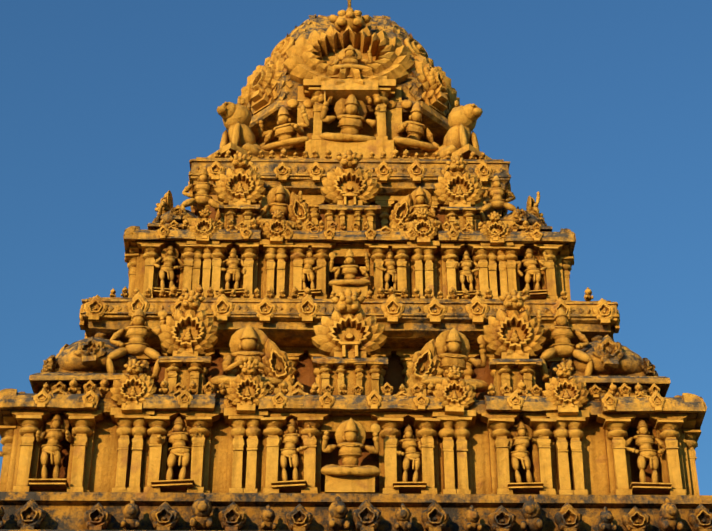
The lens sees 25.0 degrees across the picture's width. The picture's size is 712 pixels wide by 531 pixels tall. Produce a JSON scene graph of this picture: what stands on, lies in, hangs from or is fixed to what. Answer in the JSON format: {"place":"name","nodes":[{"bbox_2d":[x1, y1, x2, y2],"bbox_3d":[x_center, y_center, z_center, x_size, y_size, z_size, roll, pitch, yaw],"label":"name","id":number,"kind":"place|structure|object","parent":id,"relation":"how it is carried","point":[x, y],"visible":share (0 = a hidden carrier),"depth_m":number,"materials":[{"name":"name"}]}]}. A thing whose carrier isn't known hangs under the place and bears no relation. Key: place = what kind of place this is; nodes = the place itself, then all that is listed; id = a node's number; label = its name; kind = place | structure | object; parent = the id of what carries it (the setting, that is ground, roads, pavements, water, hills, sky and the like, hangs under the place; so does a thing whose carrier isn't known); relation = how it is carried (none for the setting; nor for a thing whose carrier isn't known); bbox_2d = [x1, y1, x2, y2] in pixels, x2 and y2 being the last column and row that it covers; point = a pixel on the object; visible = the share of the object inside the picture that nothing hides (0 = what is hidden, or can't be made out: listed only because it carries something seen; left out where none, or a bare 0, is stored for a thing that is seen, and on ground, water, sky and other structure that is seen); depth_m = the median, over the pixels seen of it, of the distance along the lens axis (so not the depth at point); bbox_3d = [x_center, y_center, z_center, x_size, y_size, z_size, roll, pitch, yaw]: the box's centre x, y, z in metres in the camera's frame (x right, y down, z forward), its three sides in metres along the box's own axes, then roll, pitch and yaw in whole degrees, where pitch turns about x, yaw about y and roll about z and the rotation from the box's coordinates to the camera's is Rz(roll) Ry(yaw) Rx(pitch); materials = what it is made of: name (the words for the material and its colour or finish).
{"place":"outdoors","nodes":[
{"label":"outdoors","id":0,"kind":"place"},
{"bbox_2d":[46,202,652,491],"bbox_3d":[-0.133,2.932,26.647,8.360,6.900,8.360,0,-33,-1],"label":"recessed niches","id":1,"kind":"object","parent":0,"point":[305,377],"depth_m":23.59,"materials":[{"name":"brown stone"}]},
{"bbox_2d":[0,72,700,494],"bbox_3d":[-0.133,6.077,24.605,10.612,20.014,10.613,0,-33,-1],"label":"temple tower walls","id":2,"kind":"structure","parent":0,"point":[466,452],"depth_m":21.66,"materials":[{"name":"stone"}]},
{"bbox_2d":[0,44,671,493],"bbox_3d":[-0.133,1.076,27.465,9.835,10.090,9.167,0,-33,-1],"label":"statues","id":3,"kind":"object","parent":2,"relation":"on","point":[452,346],"visible":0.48,"depth_m":22.80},
{"bbox_2d":[0,0,706,429],"bbox_3d":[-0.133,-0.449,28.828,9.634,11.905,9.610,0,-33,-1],"label":"cornices","id":4,"kind":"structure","parent":2,"relation":"on","point":[82,362],"depth_m":23.46,"materials":[{"name":"stone"}]},
{"bbox_2d":[33,8,700,434],"bbox_3d":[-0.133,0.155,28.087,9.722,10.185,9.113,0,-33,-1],"label":"carved ornaments","id":5,"kind":"object","parent":2,"relation":"on","point":[353,330],"visible":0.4,"depth_m":23.66,"materials":[{"name":"stone"}]},
{"bbox_2d":[0,492,711,530],"bbox_3d":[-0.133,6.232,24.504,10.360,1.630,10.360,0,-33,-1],"label":"base ledge","id":6,"kind":"object","parent":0,"point":[86,511],"visible":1,"depth_m":20.81,"materials":[{"name":"brown stone"}]},
{"bbox_2d":[0,0,711,494],"label":"sky","id":7,"kind":"structure","parent":0,"point":[602,109],"materials":[{"name":"blue"}]}
]}

